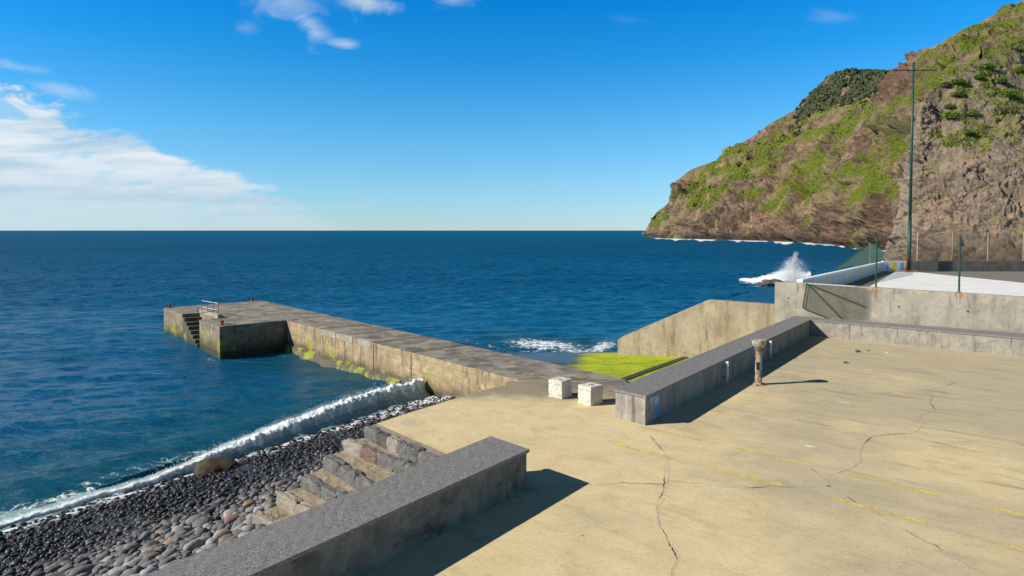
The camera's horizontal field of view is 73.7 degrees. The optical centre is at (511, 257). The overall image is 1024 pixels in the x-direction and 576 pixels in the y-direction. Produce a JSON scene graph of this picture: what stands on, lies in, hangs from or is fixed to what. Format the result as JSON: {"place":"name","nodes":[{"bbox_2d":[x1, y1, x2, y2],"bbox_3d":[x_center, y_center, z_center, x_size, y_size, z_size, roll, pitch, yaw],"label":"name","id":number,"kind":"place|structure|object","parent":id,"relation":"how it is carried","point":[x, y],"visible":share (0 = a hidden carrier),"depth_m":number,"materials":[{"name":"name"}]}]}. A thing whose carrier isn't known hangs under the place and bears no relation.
{"place":"outdoors","nodes":[
{"label":"outdoors","id":0,"kind":"place"},
{"bbox_2d":[0,394,458,575],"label":"beach","id":1,"kind":"structure","parent":0,"point":[132,529],"depth_m":19.05,"materials":[{"name":"stone"}]},
{"bbox_2d":[31,571,45,575],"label":"beach stone","id":2,"kind":"object","parent":1,"relation":"on","point":[40,573],"visible":1,"depth_m":14.57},
{"bbox_2d":[43,561,55,569],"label":"beach stone","id":3,"kind":"object","parent":1,"relation":"on","point":[48,563],"visible":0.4,"depth_m":15.25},
{"bbox_2d":[45,565,62,573],"bbox_3d":[-9.956,6.801,14.843,0.247,0.172,0.329,-16,-4,23],"label":"beach stone","id":4,"kind":"object","parent":1,"relation":"on","point":[53,568],"visible":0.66,"depth_m":14.77,"materials":[{"name":"stone"}]},
{"bbox_2d":[48,572,63,575],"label":"beach stone","id":5,"kind":"object","parent":1,"relation":"on","point":[58,574],"visible":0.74,"depth_m":14.37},
{"bbox_2d":[57,565,73,572],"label":"beach stone","id":6,"kind":"object","parent":1,"relation":"on","point":[65,568],"visible":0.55,"depth_m":14.76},
{"bbox_2d":[69,565,86,575],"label":"beach stone","id":7,"kind":"object","parent":1,"relation":"on","point":[78,570],"visible":0.77,"depth_m":14.26,"materials":[{"name":"stone"}]},
{"bbox_2d":[74,556,88,562],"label":"beach stone","id":8,"kind":"object","parent":1,"relation":"on","point":[80,559],"visible":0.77,"depth_m":15.09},
{"bbox_2d":[85,564,95,573],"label":"beach stone","id":9,"kind":"object","parent":1,"relation":"on","point":[90,567],"visible":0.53,"depth_m":14.41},
{"bbox_2d":[91,564,103,573],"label":"beach stone","id":10,"kind":"object","parent":1,"relation":"on","point":[96,568],"visible":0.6,"depth_m":14.41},
{"bbox_2d":[92,555,107,563],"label":"beach stone","id":11,"kind":"object","parent":1,"relation":"on","point":[98,559],"visible":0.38,"depth_m":15.05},
{"bbox_2d":[102,555,115,561],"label":"beach stone","id":12,"kind":"object","parent":1,"relation":"on","point":[107,558],"visible":0.53,"depth_m":15.01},
{"bbox_2d":[109,570,122,575],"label":"beach stone","id":13,"kind":"object","parent":1,"relation":"on","point":[119,572],"visible":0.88,"depth_m":13.81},
{"bbox_2d":[108,566,128,574],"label":"beach stone","id":14,"kind":"object","parent":1,"relation":"on","point":[115,569],"visible":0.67,"depth_m":13.93,"materials":[{"name":"stone"}]},
{"bbox_2d":[113,559,124,565],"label":"beach stone","id":15,"kind":"object","parent":1,"relation":"on","point":[119,562],"visible":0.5,"depth_m":14.55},
{"bbox_2d":[115,544,125,551],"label":"beach stone","id":16,"kind":"object","parent":1,"relation":"on","point":[119,548],"visible":0.31,"depth_m":15.69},
{"bbox_2d":[118,548,128,554],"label":"beach stone","id":17,"kind":"object","parent":1,"relation":"on","point":[124,550],"visible":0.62,"depth_m":15.37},
{"bbox_2d":[120,570,137,575],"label":"beach stone","id":18,"kind":"object","parent":1,"relation":"on","point":[128,572],"visible":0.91,"depth_m":13.77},
{"bbox_2d":[124,555,137,562],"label":"beach stone","id":19,"kind":"object","parent":1,"relation":"on","point":[129,558],"visible":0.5,"depth_m":14.64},
{"bbox_2d":[123,542,141,550],"bbox_3d":[-8.664,6.634,15.588,0.387,0.226,0.262,16,-12,-37],"label":"beach stone","id":20,"kind":"object","parent":1,"relation":"on","point":[131,546],"visible":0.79,"depth_m":15.52,"materials":[{"name":"stone"}]},
{"bbox_2d":[132,529,145,536],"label":"beach stone","id":21,"kind":"object","parent":1,"relation":"on","point":[138,532],"visible":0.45,"depth_m":16.61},
{"bbox_2d":[134,517,147,522],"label":"beach stone","id":22,"kind":"object","parent":1,"relation":"on","point":[140,518],"visible":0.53,"depth_m":18.04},
{"bbox_2d":[138,557,151,565],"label":"beach stone","id":23,"kind":"object","parent":1,"relation":"on","point":[142,561],"visible":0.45,"depth_m":14.45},
{"bbox_2d":[141,560,154,569],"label":"beach stone","id":24,"kind":"object","parent":1,"relation":"on","point":[145,565],"visible":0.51,"depth_m":14.19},
{"bbox_2d":[139,567,157,575],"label":"beach stone","id":25,"kind":"object","parent":1,"relation":"on","point":[146,571],"visible":0.61,"depth_m":13.66,"materials":[{"name":"stone"}]},
{"bbox_2d":[142,520,155,525],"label":"beach stone","id":26,"kind":"object","parent":1,"relation":"on","point":[148,522],"visible":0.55,"depth_m":17.58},
{"bbox_2d":[142,552,161,558],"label":"beach stone","id":27,"kind":"object","parent":1,"relation":"on","point":[152,555],"visible":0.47,"depth_m":14.72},
{"bbox_2d":[142,550,162,555],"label":"beach stone","id":28,"kind":"object","parent":1,"relation":"on","point":[148,552],"visible":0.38,"depth_m":14.87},
{"bbox_2d":[146,540,159,546],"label":"beach stone","id":29,"kind":"object","parent":1,"relation":"on","point":[150,543],"visible":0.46,"depth_m":15.63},
{"bbox_2d":[158,556,174,567],"bbox_3d":[-7.208,6.365,14.248,0.244,0.156,0.345,-6,9,28],"label":"beach stone","id":30,"kind":"object","parent":1,"relation":"on","point":[167,560],"visible":0.62,"depth_m":14.20,"materials":[{"name":"stone"}]},
{"bbox_2d":[163,538,173,544],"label":"beach stone","id":31,"kind":"object","parent":1,"relation":"on","point":[168,541],"visible":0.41,"depth_m":15.68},
{"bbox_2d":[162,548,176,555],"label":"beach stone","id":32,"kind":"object","parent":1,"relation":"on","point":[170,552],"visible":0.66,"depth_m":14.75,"materials":[{"name":"stone"}]},
{"bbox_2d":[165,531,175,538],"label":"beach stone","id":33,"kind":"object","parent":1,"relation":"on","point":[169,534],"visible":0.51,"depth_m":16.02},
{"bbox_2d":[171,515,181,521],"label":"beach stone","id":34,"kind":"object","parent":1,"relation":"on","point":[178,517],"visible":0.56,"depth_m":17.51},
{"bbox_2d":[171,525,184,531],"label":"beach stone","id":35,"kind":"object","parent":1,"relation":"on","point":[176,528],"visible":0.34,"depth_m":16.50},
{"bbox_2d":[173,530,187,536],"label":"beach stone","id":36,"kind":"object","parent":1,"relation":"on","point":[179,533],"visible":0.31,"depth_m":16.05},
{"bbox_2d":[179,541,188,547],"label":"beach stone","id":37,"kind":"object","parent":1,"relation":"on","point":[182,544],"visible":0.48,"depth_m":15.17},
{"bbox_2d":[183,538,203,550],"bbox_3d":[-7.048,6.383,15.097,0.270,0.249,0.449,-15,1,30],"label":"beach stone","id":38,"kind":"object","parent":1,"relation":"on","point":[192,545],"visible":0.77,"depth_m":15.00,"materials":[{"name":"stone"}]},
{"bbox_2d":[186,514,202,522],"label":"beach stone","id":39,"kind":"object","parent":1,"relation":"on","point":[193,517],"visible":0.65,"depth_m":17.31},
{"bbox_2d":[195,527,207,535],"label":"beach stone","id":40,"kind":"object","parent":1,"relation":"on","point":[200,532],"visible":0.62,"depth_m":15.99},
{"bbox_2d":[195,516,211,526],"bbox_3d":[-7.637,6.592,16.931,0.334,0.214,0.450,10,18,11],"label":"beach stone","id":41,"kind":"object","parent":1,"relation":"on","point":[202,521],"visible":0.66,"depth_m":16.85,"materials":[{"name":"stone"}]},
{"bbox_2d":[197,535,211,543],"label":"beach stone","id":42,"kind":"object","parent":1,"relation":"on","point":[203,538],"visible":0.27,"depth_m":15.42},
{"bbox_2d":[198,543,217,551],"bbox_3d":[-6.536,6.316,14.658,0.442,0.206,0.322,-23,26,-33],"label":"beach stone","id":43,"kind":"object","parent":1,"relation":"on","point":[207,547],"visible":0.3,"depth_m":14.67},
{"bbox_2d":[206,537,218,543],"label":"beach stone","id":44,"kind":"object","parent":1,"relation":"on","point":[213,540],"visible":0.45,"depth_m":15.15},
{"bbox_2d":[209,502,220,507],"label":"beach stone","id":45,"kind":"object","parent":1,"relation":"on","point":[215,504],"visible":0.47,"depth_m":18.43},
{"bbox_2d":[193,457,239,476],"bbox_3d":[-10.053,7.324,23.332,1.534,0.960,1.166,9,-2,-29],"label":"boulder","id":46,"kind":"object","parent":1,"relation":"on","point":[208,466],"visible":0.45,"depth_m":23.00,"materials":[{"name":"stone"}]},
{"bbox_2d":[215,498,226,503],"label":"beach stone","id":47,"kind":"object","parent":1,"relation":"on","point":[222,500],"visible":0.48,"depth_m":18.71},
{"bbox_2d":[213,529,231,537],"bbox_3d":[-6.560,6.323,15.531,0.460,0.270,0.254,10,6,-37],"label":"beach stone","id":48,"kind":"object","parent":1,"relation":"on","point":[220,533],"visible":0.6,"depth_m":15.44,"materials":[{"name":"stone"}]},
{"bbox_2d":[218,534,233,543],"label":"beach stone","id":49,"kind":"object","parent":1,"relation":"on","point":[223,538],"visible":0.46,"depth_m":15.16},
{"bbox_2d":[222,536,237,543],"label":"beach stone","id":50,"kind":"object","parent":1,"relation":"on","point":[230,538],"visible":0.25,"depth_m":15.04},
{"bbox_2d":[223,509,237,517],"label":"beach stone","id":51,"kind":"object","parent":1,"relation":"on","point":[227,512],"visible":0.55,"depth_m":17.18,"materials":[{"name":"stone"}]},
{"bbox_2d":[2,395,459,535],"bbox_3d":[-7.355,7.046,26.393,4.600,0.797,36.000,1,3,33],"label":"foam wash","id":52,"kind":"object","parent":1,"relation":"on","point":[337,428],"visible":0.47,"depth_m":26.61,"materials":[{"name":"white"}]},
{"bbox_2d":[224,514,239,523],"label":"beach stone","id":53,"kind":"object","parent":1,"relation":"on","point":[229,519],"visible":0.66,"depth_m":16.56,"materials":[{"name":"stone"}]},
{"bbox_2d":[237,515,245,523],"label":"beach stone","id":54,"kind":"object","parent":1,"relation":"on","point":[241,519],"visible":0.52,"depth_m":16.54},
{"bbox_2d":[241,525,254,530],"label":"beach stone","id":55,"kind":"object","parent":1,"relation":"on","point":[248,527],"visible":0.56,"depth_m":15.67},
{"bbox_2d":[243,519,252,524],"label":"beach stone","id":56,"kind":"object","parent":1,"relation":"on","point":[248,521],"visible":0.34,"depth_m":16.28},
{"bbox_2d":[242,500,254,506],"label":"beach stone","id":57,"kind":"object","parent":1,"relation":"on","point":[248,503],"visible":0.56,"depth_m":17.86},
{"bbox_2d":[246,506,255,512],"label":"beach stone","id":58,"kind":"object","parent":1,"relation":"on","point":[250,509],"visible":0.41,"depth_m":17.46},
{"bbox_2d":[262,493,273,498],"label":"beach stone","id":59,"kind":"object","parent":1,"relation":"on","point":[265,496],"visible":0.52,"depth_m":18.45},
{"bbox_2d":[275,480,288,487],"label":"beach stone","id":60,"kind":"object","parent":1,"relation":"on","point":[280,483],"visible":0.64,"depth_m":19.65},
{"bbox_2d":[287,485,300,490],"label":"beach stone","id":61,"kind":"object","parent":1,"relation":"on","point":[291,487],"visible":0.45,"depth_m":18.92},
{"bbox_2d":[252,424,445,525],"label":"stone steps","id":62,"kind":"structure","parent":1,"relation":"on","point":[378,452],"depth_m":17.15,"materials":[{"name":"grey stone"}]},
{"bbox_2d":[0,230,884,513],"bbox_3d":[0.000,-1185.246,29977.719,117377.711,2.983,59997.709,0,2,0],"label":"water","id":63,"kind":"structure","parent":0,"point":[106,380],"depth_m":76.80,"materials":[{"name":"liquid"}]},
{"bbox_2d":[0,378,430,530],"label":"breaking wave","id":64,"kind":"object","parent":63,"relation":"on","point":[369,404],"visible":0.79,"depth_m":27.22,"materials":[{"name":"liquid"}]},
{"bbox_2d":[45,376,421,511],"bbox_3d":[-9.926,6.685,28.076,3.382,1.189,17.809,1,3,29],"label":"wave spray","id":65,"kind":"object","parent":64,"relation":"on","point":[214,450],"visible":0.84,"depth_m":24.85,"materials":[{"name":"liquid"}]},
{"bbox_2d":[164,301,621,396],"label":"pier","id":66,"kind":"structure","parent":63,"relation":"in","point":[438,366],"depth_m":42.21,"materials":[{"name":"concrete"}]},
{"bbox_2d":[197,300,218,320],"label":"handrail","id":67,"kind":"object","parent":66,"relation":"on","point":[209,308],"visible":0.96,"depth_m":51.34,"materials":[{"name":"metal"}]},
{"bbox_2d":[762,279,779,285],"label":"shore rock","id":68,"kind":"object","parent":63,"relation":"in","point":[766,280],"visible":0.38,"depth_m":104.70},
{"bbox_2d":[739,271,810,283],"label":"surf","id":69,"kind":"structure","parent":63,"relation":"on","point":[759,279],"depth_m":116.11,"materials":[{"name":"liquid"}]},
{"bbox_2d":[770,252,812,281],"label":"splash","id":70,"kind":"object","parent":63,"relation":"on","point":[788,275],"visible":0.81,"depth_m":113.14,"materials":[{"name":"liquid"}]},
{"bbox_2d":[0,0,1022,230],"label":"sky","id":71,"kind":"structure","parent":0,"point":[116,115],"materials":[{"name":"blue"}]},
{"bbox_2d":[505,379,627,388],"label":"ramp","id":72,"kind":"structure","parent":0,"point":[610,384],"depth_m":25.15,"materials":[{"name":"concrete"}]},
{"bbox_2d":[501,351,688,381],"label":"slipway","id":73,"kind":"structure","parent":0,"point":[629,368],"depth_m":39.37,"materials":[{"name":"concrete"}]},
{"bbox_2d":[618,299,774,357],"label":"slipway wall","id":74,"kind":"structure","parent":73,"relation":"on","point":[700,328],"depth_m":41.19,"materials":[{"name":"concrete"}]},
{"bbox_2d":[363,336,1023,575],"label":"plaza","id":75,"kind":"structure","parent":0,"point":[816,456],"depth_m":15.39,"materials":[{"name":"beige concrete"}]},
{"bbox_2d":[143,436,529,575],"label":"parapet wall","id":76,"kind":"structure","parent":75,"relation":"on","point":[367,529],"depth_m":11.41,"materials":[{"name":"concrete"}]},
{"bbox_2d":[548,377,571,398],"bbox_3d":[1.598,4.309,22.605,0.573,0.611,0.588,2,3,41],"label":"concrete block","id":77,"kind":"object","parent":75,"relation":"on","point":[560,387],"depth_m":22.41,"materials":[{"name":"concrete"}]},
{"bbox_2d":[578,382,602,405],"bbox_3d":[2.498,4.344,21.752,0.604,0.620,0.573,-2,3,-41],"label":"concrete block","id":78,"kind":"object","parent":75,"relation":"on","point":[590,394],"depth_m":21.57,"materials":[{"name":"concrete"}]},
{"bbox_2d":[750,339,766,385],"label":"ashtray column","id":79,"kind":"structure","parent":75,"relation":"on","point":[759,345],"depth_m":24.25,"materials":[{"name":"metal"}]},
{"bbox_2d":[614,316,1023,424],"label":"parapet wall","id":80,"kind":"structure","parent":75,"relation":"on","point":[676,386],"depth_m":29.77,"materials":[{"name":"concrete"}]},
{"bbox_2d":[651,395,658,418],"bbox_3d":[4.133,4.317,19.749,0.015,0.600,0.559,2,3,36],"label":"poster","id":81,"kind":"object","parent":80,"relation":"attached to","point":[655,406],"visible":1,"depth_m":19.76,"materials":[{"name":"paper"}]},
{"bbox_2d":[722,361,729,381],"bbox_3d":[7.688,4.097,24.529,0.251,0.740,0.108,2,3,34],"label":"white pipe","id":82,"kind":"object","parent":80,"relation":"attached to","point":[727,367],"visible":1,"depth_m":24.46,"materials":[{"name":"plastic"}]},
{"bbox_2d":[767,341,772,357],"bbox_3d":[10.966,3.915,29.093,0.251,0.740,0.108,2,3,34],"label":"white pipe","id":83,"kind":"object","parent":80,"relation":"attached to","point":[770,346],"visible":1,"depth_m":29.03,"materials":[{"name":"plastic"}]},
{"bbox_2d":[774,282,1023,332],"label":"court wall","id":84,"kind":"structure","parent":75,"relation":"on","point":[992,312],"depth_m":33.92,"materials":[{"name":"concrete"}]},
{"bbox_2d":[802,283,870,318],"bbox_3d":[17.115,2.355,36.144,3.436,1.912,0.070,2,3,39],"label":"fence panel","id":85,"kind":"object","parent":84,"relation":"attached to","point":[837,298],"visible":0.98,"depth_m":36.18,"materials":[{"name":"metal"}]},
{"bbox_2d":[874,235,1023,295],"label":"chain link fence","id":86,"kind":"object","parent":84,"relation":"on","point":[958,276],"visible":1,"depth_m":32.78,"materials":[{"name":"metal"}]},
{"bbox_2d":[721,72,879,153],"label":"hill","id":87,"kind":"structure","parent":0,"point":[773,130],"depth_m":853.98,"materials":[{"name":"stone"}]},
{"bbox_2d":[739,92,877,144],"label":"scrub","id":88,"kind":"object","parent":87,"relation":"on","point":[789,137],"visible":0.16,"depth_m":805.35,"materials":[{"name":"plant"}]},
{"bbox_2d":[791,67,889,127],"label":"woodland","id":89,"kind":"object","parent":87,"relation":"on","point":[869,85],"visible":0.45,"depth_m":869.98,"materials":[{"name":"plant"}]},
{"bbox_2d":[643,47,981,250],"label":"headland","id":90,"kind":"structure","parent":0,"point":[856,224],"depth_m":502.90,"materials":[{"name":"stone"}]},
{"bbox_2d":[644,46,980,236],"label":"scrub","id":91,"kind":"object","parent":90,"relation":"on","point":[725,186],"visible":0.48,"depth_m":583.27,"materials":[{"name":"plant"}]},
{"bbox_2d":[845,271,1023,295],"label":"court ground","id":92,"kind":"structure","parent":0,"point":[869,281],"depth_m":50.47,"materials":[{"name":"grey concrete"}]},
{"bbox_2d":[797,262,882,284],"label":"striped wall","id":93,"kind":"structure","parent":92,"relation":"on","point":[845,276],"depth_m":47.89,"materials":[{"name":"paint"}]},
{"bbox_2d":[834,243,883,269],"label":"chain link fence","id":94,"kind":"object","parent":93,"relation":"on","point":[869,255],"visible":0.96,"depth_m":55.34,"materials":[{"name":"green metal"}]},
{"bbox_2d":[881,261,905,270],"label":"banner","id":95,"kind":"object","parent":92,"relation":"on","point":[895,265],"depth_m":62.92,"materials":[{"name":"multicoloured"}]},
{"bbox_2d":[893,62,936,271],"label":"light mast","id":96,"kind":"object","parent":92,"relation":"on","point":[908,258],"visible":0.91,"depth_m":61.68,"materials":[{"name":"metal"}]},
{"bbox_2d":[911,261,1023,270],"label":"back wall","id":97,"kind":"structure","parent":92,"relation":"on","point":[969,265],"depth_m":62.98,"materials":[{"name":"concrete"}]},
{"bbox_2d":[916,232,1023,260],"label":"chain link fence","id":98,"kind":"object","parent":97,"relation":"on","point":[969,249],"visible":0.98,"depth_m":63.26,"materials":[{"name":"metal"}]},
{"bbox_2d":[853,0,1023,115],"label":"hill","id":99,"kind":"structure","parent":0,"point":[893,83],"depth_m":423.55,"materials":[{"name":"stone"}]},
{"bbox_2d":[917,2,1023,86],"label":"scrub","id":100,"kind":"object","parent":99,"relation":"on","point":[970,43],"visible":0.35,"depth_m":405.35,"materials":[{"name":"plant"}]},
{"bbox_2d":[883,39,1023,260],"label":"cliff","id":101,"kind":"structure","parent":0,"point":[957,192],"depth_m":80.04,"materials":[{"name":"stone"}]},
{"bbox_2d":[940,80,950,87],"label":"bush","id":102,"kind":"object","parent":101,"relation":"on","point":[946,83],"visible":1,"depth_m":88.99,"materials":[{"name":"green plant"}]},
{"bbox_2d":[943,103,955,108],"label":"bush","id":103,"kind":"object","parent":101,"relation":"on","point":[948,105],"visible":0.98,"depth_m":86.25,"materials":[{"name":"green plant"}]},
{"bbox_2d":[941,109,960,119],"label":"bush","id":104,"kind":"object","parent":101,"relation":"on","point":[953,115],"visible":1,"depth_m":85.27,"materials":[{"name":"green plant"}]},
{"bbox_2d":[949,90,965,97],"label":"bush","id":105,"kind":"object","parent":101,"relation":"on","point":[957,94],"visible":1,"depth_m":87.20,"materials":[{"name":"green plant"}]},
{"bbox_2d":[950,77,965,84],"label":"bush","id":106,"kind":"object","parent":101,"relation":"on","point":[957,81],"visible":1,"depth_m":88.36,"materials":[{"name":"green plant"}]},
{"bbox_2d":[962,129,974,134],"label":"bush","id":107,"kind":"object","parent":101,"relation":"on","point":[968,131],"visible":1,"depth_m":82.43,"materials":[{"name":"green plant"}]},
{"bbox_2d":[964,108,979,115],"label":"bush","id":108,"kind":"object","parent":101,"relation":"on","point":[969,112],"visible":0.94,"depth_m":85.05,"materials":[{"name":"green plant"}]},
{"bbox_2d":[925,39,1023,177],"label":"scrub","id":109,"kind":"object","parent":101,"relation":"on","point":[967,123],"visible":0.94,"depth_m":85.07,"materials":[{"name":"plant"}]},
{"bbox_2d":[973,74,983,78],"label":"bush","id":110,"kind":"object","parent":101,"relation":"on","point":[979,76],"visible":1,"depth_m":88.28,"materials":[{"name":"green plant"}]},
{"bbox_2d":[978,61,1000,69],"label":"bush","id":111,"kind":"object","parent":101,"relation":"on","point":[989,65],"visible":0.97,"depth_m":89.78,"materials":[{"name":"green plant"}]},
{"bbox_2d":[993,76,1009,83],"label":"bush","id":112,"kind":"object","parent":101,"relation":"on","point":[1001,79],"visible":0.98,"depth_m":88.14,"materials":[{"name":"green plant"}]},
{"bbox_2d":[993,104,1018,114],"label":"bush","id":113,"kind":"object","parent":101,"relation":"on","point":[1006,110],"visible":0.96,"depth_m":83.93,"materials":[{"name":"green plant"}]},
{"bbox_2d":[1000,88,1022,96],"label":"bush","id":114,"kind":"object","parent":101,"relation":"on","point":[1009,91],"visible":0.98,"depth_m":86.06,"materials":[{"name":"green plant"}]},
{"bbox_2d":[1014,65,1023,72],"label":"bush","id":115,"kind":"object","parent":101,"relation":"on","point":[1019,69],"visible":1,"depth_m":90.42,"materials":[{"name":"green plant"}]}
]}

